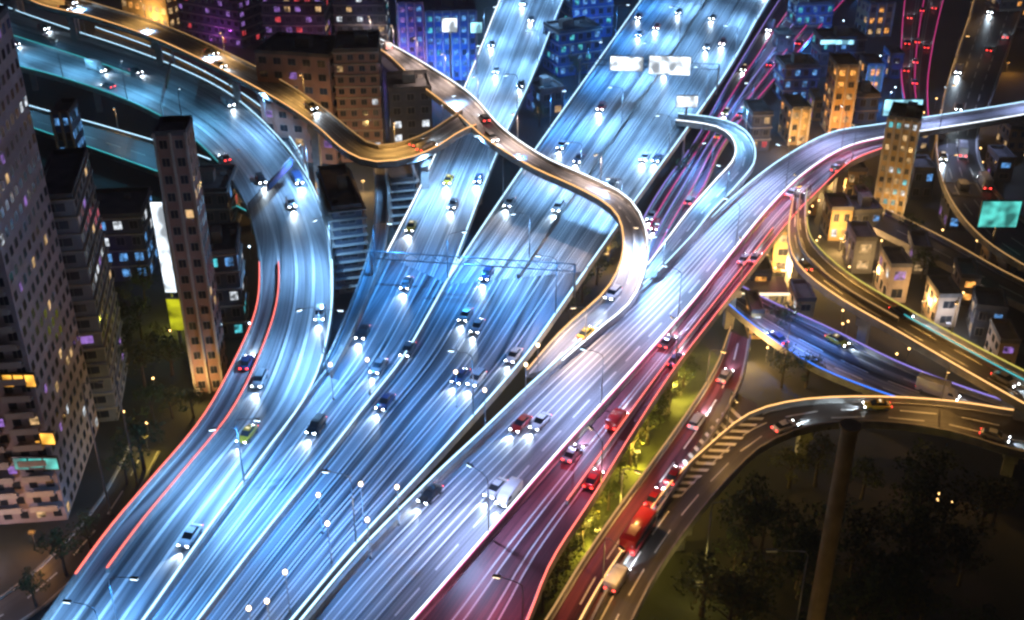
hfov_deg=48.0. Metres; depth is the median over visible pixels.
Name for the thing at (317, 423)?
car
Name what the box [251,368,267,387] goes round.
car
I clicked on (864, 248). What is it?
window
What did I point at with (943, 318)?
window
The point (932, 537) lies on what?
tree
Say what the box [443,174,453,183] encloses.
car
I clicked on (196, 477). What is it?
elevated road
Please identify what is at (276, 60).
window
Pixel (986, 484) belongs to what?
tree
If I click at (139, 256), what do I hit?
window
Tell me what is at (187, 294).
window
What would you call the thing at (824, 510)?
tree
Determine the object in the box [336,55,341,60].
window
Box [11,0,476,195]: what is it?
flyover
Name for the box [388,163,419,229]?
ribbed building
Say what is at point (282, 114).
window
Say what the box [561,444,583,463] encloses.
car
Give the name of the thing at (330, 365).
globe lamp
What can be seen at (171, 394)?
tree
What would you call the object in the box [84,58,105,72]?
truck
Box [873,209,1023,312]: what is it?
side road
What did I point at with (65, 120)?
window
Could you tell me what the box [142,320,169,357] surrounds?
tree
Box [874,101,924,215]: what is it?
office block
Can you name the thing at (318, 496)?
globe lamp
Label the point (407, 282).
car
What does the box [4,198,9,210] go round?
window
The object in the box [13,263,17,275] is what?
window
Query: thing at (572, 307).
street lamp
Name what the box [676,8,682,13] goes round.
car
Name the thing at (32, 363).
window
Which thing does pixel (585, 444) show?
lamp post
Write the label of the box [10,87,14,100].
window
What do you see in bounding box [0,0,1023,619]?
ground
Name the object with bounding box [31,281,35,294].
window
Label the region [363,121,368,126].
window
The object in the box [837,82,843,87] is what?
window
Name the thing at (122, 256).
window
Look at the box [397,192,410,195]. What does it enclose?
window
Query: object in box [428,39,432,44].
window
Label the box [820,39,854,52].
billboard
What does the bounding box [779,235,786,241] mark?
window
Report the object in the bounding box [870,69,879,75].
window
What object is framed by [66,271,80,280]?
window
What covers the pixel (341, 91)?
window
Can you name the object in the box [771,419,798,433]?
car
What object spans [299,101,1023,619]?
elevated road
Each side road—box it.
[29,105,248,217]
[91,27,309,178]
[643,0,846,261]
[727,286,1013,408]
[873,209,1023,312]
[900,0,943,116]
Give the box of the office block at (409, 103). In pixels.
[385,69,433,155]
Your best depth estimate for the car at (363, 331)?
210.96 m
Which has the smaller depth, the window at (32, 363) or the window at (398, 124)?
the window at (32, 363)
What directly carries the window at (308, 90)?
in the office block at (288, 57)
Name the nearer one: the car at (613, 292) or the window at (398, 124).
the car at (613, 292)
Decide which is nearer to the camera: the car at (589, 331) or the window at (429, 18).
the car at (589, 331)
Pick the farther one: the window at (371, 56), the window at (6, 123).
the window at (371, 56)
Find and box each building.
[95,186,158,281]
[121,0,179,27]
[199,164,241,223]
[208,222,248,337]
[315,163,368,293]
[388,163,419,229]
[527,75,564,118]
[744,290,764,338]
[749,255,772,298]
[768,228,787,271]
[772,27,794,51]
[786,278,816,318]
[807,88,823,120]
[807,197,817,214]
[820,192,853,240]
[842,221,877,273]
[843,161,868,194]
[847,192,883,235]
[852,185,872,201]
[875,246,913,302]
[882,45,904,78]
[905,230,932,274]
[908,155,936,199]
[916,135,929,150]
[921,275,962,326]
[938,179,983,230]
[951,256,982,303]
[966,285,1008,340]
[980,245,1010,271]
[984,145,1016,181]
[984,317,1021,364]
[995,120,1023,150]
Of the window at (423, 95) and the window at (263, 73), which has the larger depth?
the window at (423, 95)
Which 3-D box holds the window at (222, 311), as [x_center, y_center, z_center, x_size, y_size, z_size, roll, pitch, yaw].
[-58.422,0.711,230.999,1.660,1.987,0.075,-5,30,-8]
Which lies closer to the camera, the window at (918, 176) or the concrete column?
the concrete column
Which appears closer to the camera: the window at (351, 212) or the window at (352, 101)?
the window at (351, 212)
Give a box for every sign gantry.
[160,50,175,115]
[248,145,304,234]
[369,251,575,297]
[578,55,719,94]
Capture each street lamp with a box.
[56,39,63,80]
[62,599,97,619]
[108,576,138,619]
[121,59,127,103]
[208,427,244,479]
[235,418,260,483]
[296,307,323,354]
[298,141,309,182]
[312,217,331,258]
[321,308,343,372]
[322,469,357,548]
[372,222,391,268]
[413,153,428,202]
[442,95,455,121]
[446,230,466,277]
[448,348,474,420]
[466,462,489,531]
[472,75,477,104]
[474,134,489,176]
[492,574,523,619]
[510,212,529,257]
[511,112,517,138]
[535,254,556,318]
[550,90,565,127]
[565,141,581,171]
[570,306,586,345]
[580,347,603,403]
[588,425,602,489]
[594,152,601,185]
[602,537,624,578]
[605,177,622,192]
[608,86,622,124]
[620,469,641,503]
[633,226,648,264]
[652,235,664,270]
[655,114,671,152]
[662,264,681,316]
[670,315,678,370]
[694,66,708,101]
[706,349,726,386]
[716,164,728,195]
[723,197,739,245]
[727,391,738,433]
[739,236,744,286]
[740,105,747,129]
[776,143,789,188]
[785,309,796,353]
[793,173,798,213]
[797,184,810,220]
[841,104,846,148]
[842,237,850,275]
[851,123,855,164]
[939,85,946,131]
[941,363,949,399]
[942,153,957,187]
[949,296,959,337]
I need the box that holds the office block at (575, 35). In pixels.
[543,16,602,76]
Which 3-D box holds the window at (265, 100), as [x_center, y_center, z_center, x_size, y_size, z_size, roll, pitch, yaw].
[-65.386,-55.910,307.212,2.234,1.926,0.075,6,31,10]
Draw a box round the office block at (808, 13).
[785,0,835,27]
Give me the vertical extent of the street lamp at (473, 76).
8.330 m
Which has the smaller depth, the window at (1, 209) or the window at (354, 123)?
the window at (1, 209)
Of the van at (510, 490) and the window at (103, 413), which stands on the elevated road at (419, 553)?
the van at (510, 490)
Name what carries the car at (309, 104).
on the flyover at (339, 136)
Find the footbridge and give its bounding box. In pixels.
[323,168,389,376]
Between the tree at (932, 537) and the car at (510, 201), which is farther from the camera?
the car at (510, 201)
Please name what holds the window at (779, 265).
in the building at (779, 251)
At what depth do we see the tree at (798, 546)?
170.81 m
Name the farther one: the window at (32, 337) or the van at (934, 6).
the van at (934, 6)
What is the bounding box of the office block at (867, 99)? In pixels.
[852,80,881,123]
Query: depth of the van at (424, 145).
261.54 m
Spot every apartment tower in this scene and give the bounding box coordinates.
[0,5,98,524]
[43,147,127,421]
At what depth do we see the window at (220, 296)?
229.07 m
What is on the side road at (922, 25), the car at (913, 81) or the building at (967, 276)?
the car at (913, 81)
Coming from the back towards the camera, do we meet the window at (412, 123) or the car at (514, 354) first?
the window at (412, 123)
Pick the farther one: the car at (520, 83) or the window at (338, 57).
the car at (520, 83)
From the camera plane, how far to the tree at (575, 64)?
365.82 m
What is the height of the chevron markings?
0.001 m
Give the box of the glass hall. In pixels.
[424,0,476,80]
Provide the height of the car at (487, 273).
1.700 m
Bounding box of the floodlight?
[28,530,35,542]
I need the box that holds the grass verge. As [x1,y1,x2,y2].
[532,342,718,619]
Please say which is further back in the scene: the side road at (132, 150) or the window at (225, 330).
the side road at (132, 150)
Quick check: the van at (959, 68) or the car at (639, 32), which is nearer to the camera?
the van at (959, 68)
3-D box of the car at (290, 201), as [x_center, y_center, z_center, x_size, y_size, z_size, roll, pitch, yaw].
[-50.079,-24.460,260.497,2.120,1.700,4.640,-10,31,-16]
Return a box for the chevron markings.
[661,407,763,496]
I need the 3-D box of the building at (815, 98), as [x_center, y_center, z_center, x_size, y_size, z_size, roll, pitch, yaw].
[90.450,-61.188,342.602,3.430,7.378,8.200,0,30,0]
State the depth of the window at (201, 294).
206.82 m
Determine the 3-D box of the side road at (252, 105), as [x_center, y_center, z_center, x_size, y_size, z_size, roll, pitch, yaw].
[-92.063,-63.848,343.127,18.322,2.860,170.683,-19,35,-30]
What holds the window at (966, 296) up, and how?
in the building at (967, 276)
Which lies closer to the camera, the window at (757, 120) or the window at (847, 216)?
the window at (847, 216)
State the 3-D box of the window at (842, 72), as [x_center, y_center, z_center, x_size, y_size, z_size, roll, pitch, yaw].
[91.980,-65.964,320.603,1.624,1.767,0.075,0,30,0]
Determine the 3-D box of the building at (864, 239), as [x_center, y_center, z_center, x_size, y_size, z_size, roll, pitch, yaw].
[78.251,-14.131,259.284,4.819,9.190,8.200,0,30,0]
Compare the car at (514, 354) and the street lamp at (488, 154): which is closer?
the car at (514, 354)
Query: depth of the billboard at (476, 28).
334.31 m
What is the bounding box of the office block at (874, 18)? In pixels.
[854,0,895,36]
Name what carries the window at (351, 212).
in the ribbed building at (341, 203)
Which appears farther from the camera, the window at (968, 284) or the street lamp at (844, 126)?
the street lamp at (844, 126)
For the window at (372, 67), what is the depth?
301.26 m
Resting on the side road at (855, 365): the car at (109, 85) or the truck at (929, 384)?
the truck at (929, 384)
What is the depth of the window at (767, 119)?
316.33 m
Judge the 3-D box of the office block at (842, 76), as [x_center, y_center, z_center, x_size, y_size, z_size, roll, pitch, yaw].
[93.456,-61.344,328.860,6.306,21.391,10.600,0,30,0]
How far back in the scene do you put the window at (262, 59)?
301.63 m
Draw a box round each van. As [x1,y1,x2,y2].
[220,95,234,106]
[291,169,303,184]
[382,40,391,49]
[416,139,436,152]
[495,476,522,507]
[603,563,629,593]
[605,408,627,431]
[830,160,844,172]
[931,3,937,9]
[954,63,963,73]
[1002,31,1009,38]
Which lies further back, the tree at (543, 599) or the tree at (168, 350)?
the tree at (168, 350)
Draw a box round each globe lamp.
[246,606,250,619]
[264,598,269,619]
[283,569,291,612]
[316,493,323,533]
[325,521,332,562]
[329,363,334,399]
[358,482,364,522]
[365,358,370,394]
[365,517,371,558]
[395,485,400,524]
[454,370,457,406]
[483,388,486,425]
[524,363,527,398]
[536,343,539,375]
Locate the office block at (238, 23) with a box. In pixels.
[175,0,264,47]
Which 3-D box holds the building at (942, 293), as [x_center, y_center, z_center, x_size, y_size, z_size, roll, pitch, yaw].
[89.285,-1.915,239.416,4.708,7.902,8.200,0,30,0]
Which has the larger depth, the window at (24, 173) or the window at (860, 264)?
the window at (860, 264)
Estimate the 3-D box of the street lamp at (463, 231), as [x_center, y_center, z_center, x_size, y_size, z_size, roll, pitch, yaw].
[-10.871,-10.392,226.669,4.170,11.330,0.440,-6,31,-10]
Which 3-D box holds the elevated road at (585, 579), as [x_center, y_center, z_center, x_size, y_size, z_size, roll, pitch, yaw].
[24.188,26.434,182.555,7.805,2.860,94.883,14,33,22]
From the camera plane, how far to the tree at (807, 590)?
165.74 m
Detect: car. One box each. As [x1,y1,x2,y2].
[37,23,48,30]
[58,4,71,9]
[64,0,76,4]
[101,81,115,89]
[129,67,141,73]
[177,523,202,547]
[205,47,217,54]
[213,60,225,67]
[219,154,230,161]
[236,424,257,443]
[239,355,253,370]
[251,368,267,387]
[255,172,266,184]
[285,195,296,208]
[304,99,317,110]
[305,413,326,434]
[313,304,325,320]
[355,324,369,339]
[369,357,387,373]
[375,392,395,410]
[400,276,412,289]
[400,341,415,356]
[405,220,416,231]
[409,138,424,146]
[417,482,442,504]
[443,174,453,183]
[447,198,457,208]
[451,367,469,383]
[458,307,472,321]
[466,367,486,386]
[470,318,484,333]
[473,173,483,182]
[478,113,489,122]
[480,265,494,280]
[484,130,497,141]
[484,477,507,498]
[488,40,494,46]
[493,66,499,72]
[503,196,515,206]
[505,347,522,362]
[509,414,531,432]
[517,80,524,86]
[528,15,534,21]
[529,412,550,430]
[552,199,564,211]
[557,140,566,148]
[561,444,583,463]
[573,153,583,162]
[576,326,596,339]
[583,469,603,489]
[597,101,606,110]
[604,284,621,300]
[608,179,617,187]
[635,12,642,18]
[636,30,642,35]
[640,152,650,161]
[644,487,663,507]
[646,210,656,220]
[650,218,661,229]
[652,153,662,162]
[653,23,660,28]
[658,334,676,348]
[664,466,682,485]
[667,352,683,366]
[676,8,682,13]
[684,196,694,205]
[687,412,706,429]
[703,41,710,49]
[709,14,715,19]
[716,368,733,383]
[719,37,726,45]
[722,107,730,114]
[737,110,742,117]
[737,253,750,264]
[741,64,747,70]
[748,252,761,263]
[766,60,773,66]
[767,331,788,344]
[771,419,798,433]
[785,188,798,196]
[791,192,803,199]
[795,39,802,45]
[797,259,812,271]
[825,333,848,346]
[863,399,891,410]
[889,305,913,319]
[903,66,909,72]
[911,79,917,84]
[912,58,918,63]
[914,38,920,43]
[923,43,929,48]
[939,151,947,160]
[955,103,962,110]
[979,428,1009,443]
[986,46,992,51]
[987,6,993,13]
[991,370,1019,387]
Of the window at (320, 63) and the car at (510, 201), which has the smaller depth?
the car at (510, 201)
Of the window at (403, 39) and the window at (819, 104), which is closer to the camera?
the window at (819, 104)
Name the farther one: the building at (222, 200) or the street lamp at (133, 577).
the building at (222, 200)
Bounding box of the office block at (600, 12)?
[560,0,614,36]
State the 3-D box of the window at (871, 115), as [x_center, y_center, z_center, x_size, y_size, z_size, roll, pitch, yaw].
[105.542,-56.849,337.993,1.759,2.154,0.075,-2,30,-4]
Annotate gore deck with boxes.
[659,388,763,507]
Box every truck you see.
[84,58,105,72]
[766,18,774,31]
[915,372,959,400]
[957,140,968,157]
[976,171,993,190]
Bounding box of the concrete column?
[806,418,861,619]
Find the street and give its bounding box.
[0,446,160,619]
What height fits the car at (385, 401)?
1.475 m
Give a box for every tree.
[10,566,50,605]
[29,527,84,575]
[65,508,101,548]
[102,442,139,484]
[110,406,165,469]
[116,336,163,387]
[119,294,151,339]
[121,318,143,363]
[125,260,159,302]
[141,334,188,375]
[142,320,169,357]
[155,385,185,418]
[175,383,204,418]
[531,102,548,126]
[540,561,570,612]
[547,542,580,589]
[564,292,580,321]
[564,534,586,564]
[565,52,587,84]
[572,509,606,546]
[580,269,601,302]
[590,480,611,526]
[593,247,613,284]
[596,474,624,510]
[607,230,620,260]
[614,454,639,483]
[626,418,654,465]
[640,407,671,445]
[654,387,678,421]
[668,155,692,170]
[670,548,734,616]
[671,366,689,404]
[678,356,700,387]
[684,140,701,157]
[690,568,774,619]
[712,521,762,573]
[715,567,776,619]
[716,490,785,558]
[719,569,764,618]
[725,470,777,542]
[730,544,793,606]
[732,490,792,552]
[763,298,801,325]
[766,341,802,387]
[768,442,817,488]
[768,499,816,564]
[770,497,847,590]
[773,526,820,599]
[786,527,818,557]
[788,543,840,601]
[790,350,825,387]
[794,426,838,486]
[794,584,838,619]
[807,494,854,541]
[838,522,883,578]
[843,497,898,563]
[848,173,874,195]
[849,455,885,499]
[887,492,958,542]
[888,512,955,576]
[889,458,958,522]
[892,437,967,502]
[899,213,926,229]
[909,245,939,278]
[915,475,985,549]
[928,520,997,573]
[942,539,993,587]
[966,472,1016,532]
[976,475,1023,525]
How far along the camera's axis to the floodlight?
177.99 m
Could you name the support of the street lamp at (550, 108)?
on the elevated road at (580, 232)
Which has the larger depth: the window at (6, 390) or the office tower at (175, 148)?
the office tower at (175, 148)
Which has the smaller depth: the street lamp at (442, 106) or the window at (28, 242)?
the window at (28, 242)
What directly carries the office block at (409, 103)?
on the ground
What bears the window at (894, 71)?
in the building at (893, 58)
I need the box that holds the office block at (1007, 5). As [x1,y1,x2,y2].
[985,0,1023,34]
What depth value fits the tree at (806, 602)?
160.81 m
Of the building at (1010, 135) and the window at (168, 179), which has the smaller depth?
the window at (168, 179)
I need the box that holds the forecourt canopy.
[741,276,789,305]
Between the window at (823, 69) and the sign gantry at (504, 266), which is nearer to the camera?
the sign gantry at (504, 266)
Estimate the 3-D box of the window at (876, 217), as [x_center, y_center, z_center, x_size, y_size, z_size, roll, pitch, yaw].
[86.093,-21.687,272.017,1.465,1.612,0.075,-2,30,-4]
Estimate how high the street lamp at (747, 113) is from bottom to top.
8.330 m
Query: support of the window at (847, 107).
in the office block at (842, 76)
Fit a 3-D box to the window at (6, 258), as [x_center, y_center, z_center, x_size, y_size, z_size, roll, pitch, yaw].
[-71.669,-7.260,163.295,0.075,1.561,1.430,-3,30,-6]
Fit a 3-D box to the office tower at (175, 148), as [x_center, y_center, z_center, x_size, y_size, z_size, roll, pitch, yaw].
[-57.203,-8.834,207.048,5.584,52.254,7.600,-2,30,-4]
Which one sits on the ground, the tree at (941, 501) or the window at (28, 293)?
the tree at (941, 501)
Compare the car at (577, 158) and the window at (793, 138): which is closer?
the car at (577, 158)
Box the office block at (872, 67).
[858,53,884,91]
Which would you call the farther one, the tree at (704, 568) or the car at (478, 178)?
the car at (478, 178)
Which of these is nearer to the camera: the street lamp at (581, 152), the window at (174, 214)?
the window at (174, 214)
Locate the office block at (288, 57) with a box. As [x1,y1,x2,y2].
[254,32,340,163]
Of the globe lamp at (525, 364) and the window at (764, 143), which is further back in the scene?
the window at (764, 143)
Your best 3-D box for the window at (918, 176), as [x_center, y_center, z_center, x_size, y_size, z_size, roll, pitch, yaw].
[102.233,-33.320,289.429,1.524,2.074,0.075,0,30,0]
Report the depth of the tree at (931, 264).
253.46 m
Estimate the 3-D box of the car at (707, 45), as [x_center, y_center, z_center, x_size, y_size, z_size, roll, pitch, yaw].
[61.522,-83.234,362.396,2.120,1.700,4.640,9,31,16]
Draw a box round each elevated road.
[0,4,333,619]
[146,253,587,619]
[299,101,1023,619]
[387,0,564,281]
[413,137,883,619]
[447,0,770,284]
[544,326,750,619]
[579,396,1023,619]
[643,113,755,282]
[784,188,1023,456]
[935,0,1023,272]
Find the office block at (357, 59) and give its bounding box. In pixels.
[332,30,385,161]
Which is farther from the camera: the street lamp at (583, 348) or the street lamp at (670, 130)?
the street lamp at (670, 130)
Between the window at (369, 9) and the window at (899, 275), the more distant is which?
the window at (369, 9)
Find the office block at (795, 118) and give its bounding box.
[778,94,811,145]
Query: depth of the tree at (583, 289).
243.61 m
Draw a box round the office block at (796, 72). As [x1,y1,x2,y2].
[772,52,820,100]
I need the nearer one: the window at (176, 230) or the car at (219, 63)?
the window at (176, 230)
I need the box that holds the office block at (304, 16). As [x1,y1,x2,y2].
[260,0,332,39]
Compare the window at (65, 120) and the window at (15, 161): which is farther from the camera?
the window at (65, 120)
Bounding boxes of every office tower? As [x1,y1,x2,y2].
[49,98,93,182]
[152,115,228,392]
[395,0,425,62]
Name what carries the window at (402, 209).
in the ribbed building at (401, 190)
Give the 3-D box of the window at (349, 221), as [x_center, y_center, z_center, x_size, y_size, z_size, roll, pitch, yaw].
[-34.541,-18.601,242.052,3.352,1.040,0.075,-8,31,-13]
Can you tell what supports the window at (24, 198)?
in the apartment tower at (39, 335)
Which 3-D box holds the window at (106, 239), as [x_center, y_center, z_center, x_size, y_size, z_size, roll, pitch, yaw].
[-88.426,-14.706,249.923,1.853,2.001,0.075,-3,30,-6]
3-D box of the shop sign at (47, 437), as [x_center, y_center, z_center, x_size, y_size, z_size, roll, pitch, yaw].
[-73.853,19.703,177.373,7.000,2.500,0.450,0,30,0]
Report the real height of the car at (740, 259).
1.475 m
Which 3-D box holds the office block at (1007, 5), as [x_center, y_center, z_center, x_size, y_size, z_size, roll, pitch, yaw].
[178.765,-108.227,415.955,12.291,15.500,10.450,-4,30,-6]
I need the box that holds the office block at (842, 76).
[820,53,859,132]
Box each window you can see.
[0,73,5,86]
[0,100,5,111]
[0,126,5,138]
[0,152,4,165]
[0,179,4,192]
[0,205,4,218]
[0,233,4,246]
[0,277,5,286]
[0,296,9,305]
[0,352,4,359]
[0,369,8,376]
[1,22,5,34]
[1,47,5,60]
[3,314,14,323]
[3,387,13,393]
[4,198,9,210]
[4,225,9,238]
[4,252,8,265]
[5,68,9,80]
[5,93,9,106]
[5,119,9,132]
[5,145,9,158]
[5,171,9,184]
[6,43,10,54]
[7,332,18,340]
[9,165,13,177]
[9,191,13,203]
[9,217,13,230]
[9,243,13,257]
[9,270,13,283]
[10,62,14,74]
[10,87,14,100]
[10,113,14,125]
[10,139,14,151]
[12,349,22,358]
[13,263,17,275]
[13,289,17,302]
[14,107,18,119]
[14,132,18,144]
[14,158,18,170]
[14,183,18,196]
[14,209,18,222]
[14,236,18,248]
[16,366,26,371]
[18,151,22,163]
[18,177,22,189]
[18,202,22,215]
[18,228,22,240]
[18,254,22,267]
[18,280,22,293]
[18,307,22,319]
[19,126,22,137]
[21,388,31,392]
[22,246,26,258]
[22,272,26,285]
[22,298,26,311]
[22,324,26,337]
[23,170,27,181]
[23,195,26,207]
[23,221,26,232]
[25,400,35,408]
[26,316,30,328]
[26,342,30,354]
[27,213,31,225]
[27,238,31,250]
[27,264,30,276]
[27,290,30,302]
[31,256,35,268]
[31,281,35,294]
[31,307,35,319]
[31,333,35,345]
[31,359,35,371]
[35,324,39,336]
[35,350,39,362]
[39,392,43,405]
[51,202,66,212]
[54,118,59,125]
[54,220,69,229]
[57,133,62,139]
[58,237,73,246]
[62,254,76,263]
[63,118,68,125]
[66,132,71,139]
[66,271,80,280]
[69,287,83,296]
[73,304,87,312]
[76,319,90,328]
[80,335,93,343]
[83,350,97,359]
[86,366,100,374]
[90,381,103,389]
[93,395,106,403]
[96,410,109,418]
[101,222,106,229]
[105,238,109,245]
[108,254,112,261]
[111,269,115,276]
[112,221,122,229]
[115,237,125,245]
[118,253,128,261]
[122,268,131,276]
[129,220,138,228]
[131,236,141,244]
[134,252,143,260]
[158,140,167,149]
[161,158,170,166]
[164,175,173,184]
[167,193,176,201]
[170,210,178,218]
[172,227,181,235]
[174,139,183,148]
[175,243,184,251]
[177,157,186,166]
[178,259,186,267]
[180,175,188,183]
[180,275,189,283]
[182,192,191,200]
[183,291,191,299]
[185,209,194,217]
[186,307,194,314]
[188,226,196,234]
[188,322,196,329]
[190,243,199,250]
[190,337,199,344]
[193,259,201,267]
[193,352,201,359]
[195,275,203,282]
[195,366,203,373]
[198,290,206,298]
[198,381,205,387]
[200,306,208,313]
[203,321,210,329]
[204,196,211,203]
[205,336,213,343]
[206,212,214,220]
[207,351,215,358]
[209,366,217,373]
[212,380,219,387]
[213,258,217,266]
[215,275,220,284]
[217,195,224,203]
[218,292,222,300]
[219,212,226,220]
[220,309,225,317]
[223,325,227,333]
[224,257,233,266]
[227,274,235,283]
[229,291,238,299]
[231,308,240,316]
[234,324,242,332]
[258,56,266,63]
[260,70,267,76]
[263,98,270,103]
[264,6,269,11]
[264,110,272,116]
[267,123,273,129]
[273,57,280,64]
[274,6,279,11]
[274,71,282,77]
[275,17,280,21]
[276,27,281,31]
[278,111,286,118]
[280,124,287,131]
[284,6,289,11]
[287,58,295,65]
[289,72,296,78]
[294,6,300,11]
[294,125,302,132]
[295,138,303,145]
[302,59,310,66]
[303,73,311,80]
[305,6,310,11]
[305,87,312,93]
[315,6,320,11]
[316,17,321,21]
[317,27,322,31]
[317,60,325,67]
[318,74,326,81]
[319,88,327,94]
[320,101,328,108]
[324,141,331,147]
[325,153,332,160]
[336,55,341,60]
[337,66,342,71]
[337,77,343,82]
[338,89,344,94]
[339,100,345,105]
[339,211,354,215]
[340,111,345,116]
[340,220,355,224]
[340,228,355,232]
[341,237,356,241]
[342,245,357,249]
[343,254,357,257]
[343,262,358,266]
[344,270,359,274]
[345,279,358,282]
[345,287,355,290]
[346,7,351,11]
[347,54,352,59]
[348,66,353,71]
[349,77,354,82]
[349,88,355,93]
[350,99,356,104]
[351,110,356,115]
[352,121,357,126]
[357,17,362,21]
[358,54,363,59]
[359,65,364,71]
[360,77,365,82]
[360,88,366,93]
[361,99,366,104]
[362,110,367,115]
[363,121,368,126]
[367,7,372,11]
[369,54,375,59]
[370,65,375,70]
[371,76,376,82]
[371,88,377,93]
[372,99,377,104]
[373,110,378,115]
[374,131,379,136]
[377,7,382,11]
[392,94,399,100]
[393,108,400,114]
[394,121,401,127]
[395,134,401,141]
[397,184,410,187]
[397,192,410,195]
[398,200,410,203]
[398,208,408,211]
[401,37,405,42]
[406,93,414,100]
[407,107,414,113]
[408,120,415,127]
[421,93,428,99]
[421,106,428,113]
[422,120,429,126]
[427,16,431,21]
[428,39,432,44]
[436,16,440,21]
[436,27,440,32]
[437,61,441,66]
[461,15,465,20]
[462,38,466,43]
[470,15,474,20]
[470,38,474,43]
[543,94,549,101]
[543,107,549,113]
[555,92,561,99]
[555,105,560,112]
[753,130,758,135]
[754,117,759,123]
[755,277,766,280]
[761,141,766,147]
[763,129,768,135]
[764,117,769,123]
[776,262,786,268]
[777,249,787,255]
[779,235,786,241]
[790,136,795,141]
[792,124,796,129]
[793,112,798,118]
[799,135,804,141]
[800,304,810,310]
[801,124,806,129]
[802,112,807,118]
[815,113,820,117]
[816,102,822,107]
[820,67,825,73]
[822,55,827,61]
[831,229,837,236]
[832,116,838,121]
[833,214,839,221]
[834,105,839,110]
[835,93,841,99]
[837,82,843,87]
[839,70,845,75]
[841,229,845,236]
[843,116,848,121]
[843,214,849,221]
[844,105,850,110]
[846,93,852,99]
[847,189,852,194]
[848,82,853,87]
[850,70,855,75]
[856,261,868,268]
[857,113,863,119]
[859,100,865,106]
[859,244,871,252]
[862,215,868,220]
[868,113,874,119]
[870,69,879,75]
[870,99,876,106]
[873,215,879,220]
[890,289,902,297]
[891,69,898,74]
[893,58,900,63]
[894,271,906,280]
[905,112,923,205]
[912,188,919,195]
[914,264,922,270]
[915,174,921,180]
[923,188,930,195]
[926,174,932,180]
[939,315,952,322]
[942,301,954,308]
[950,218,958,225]
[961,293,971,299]
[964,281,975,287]
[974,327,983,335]
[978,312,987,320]
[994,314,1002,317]
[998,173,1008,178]
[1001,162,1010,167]
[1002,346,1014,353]
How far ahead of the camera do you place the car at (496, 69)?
341.45 m
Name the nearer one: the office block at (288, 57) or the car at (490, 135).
the car at (490, 135)
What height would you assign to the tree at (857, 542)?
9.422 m
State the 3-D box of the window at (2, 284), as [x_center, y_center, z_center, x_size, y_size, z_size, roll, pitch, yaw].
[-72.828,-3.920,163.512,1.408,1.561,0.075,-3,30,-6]
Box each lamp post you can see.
[82,381,111,514]
[91,362,138,484]
[574,443,587,462]
[701,500,723,588]
[766,548,808,619]
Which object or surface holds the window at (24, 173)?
in the apartment tower at (39, 335)
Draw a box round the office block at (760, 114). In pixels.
[740,99,773,150]
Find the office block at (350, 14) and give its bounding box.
[332,0,390,41]
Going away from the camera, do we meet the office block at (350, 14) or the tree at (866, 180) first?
the tree at (866, 180)
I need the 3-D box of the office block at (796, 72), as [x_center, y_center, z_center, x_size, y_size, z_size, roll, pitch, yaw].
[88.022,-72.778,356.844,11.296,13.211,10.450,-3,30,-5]
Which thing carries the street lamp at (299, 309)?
on the elevated road at (196, 477)
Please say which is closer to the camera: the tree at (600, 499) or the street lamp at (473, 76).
the tree at (600, 499)
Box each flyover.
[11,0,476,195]
[380,39,648,377]
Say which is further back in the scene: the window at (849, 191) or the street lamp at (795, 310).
the window at (849, 191)
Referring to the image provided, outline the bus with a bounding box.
[619,505,656,555]
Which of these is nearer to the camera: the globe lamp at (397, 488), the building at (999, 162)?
the globe lamp at (397, 488)
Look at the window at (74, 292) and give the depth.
195.32 m
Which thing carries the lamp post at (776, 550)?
on the ground
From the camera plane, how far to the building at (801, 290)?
237.00 m
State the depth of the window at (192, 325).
209.85 m
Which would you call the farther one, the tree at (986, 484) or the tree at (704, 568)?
the tree at (986, 484)
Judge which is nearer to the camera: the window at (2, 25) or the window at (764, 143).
the window at (2, 25)
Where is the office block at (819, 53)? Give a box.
[810,25,867,76]
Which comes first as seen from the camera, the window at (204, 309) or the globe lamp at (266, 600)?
the globe lamp at (266, 600)
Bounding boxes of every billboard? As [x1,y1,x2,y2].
[441,17,457,79]
[470,22,481,73]
[675,95,698,157]
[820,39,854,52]
[882,98,923,115]
[976,200,1022,261]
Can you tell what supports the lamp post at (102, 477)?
on the ground
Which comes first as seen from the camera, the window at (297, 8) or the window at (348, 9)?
the window at (297, 8)
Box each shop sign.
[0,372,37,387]
[12,455,60,469]
[35,430,56,444]
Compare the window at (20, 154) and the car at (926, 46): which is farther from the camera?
the car at (926, 46)

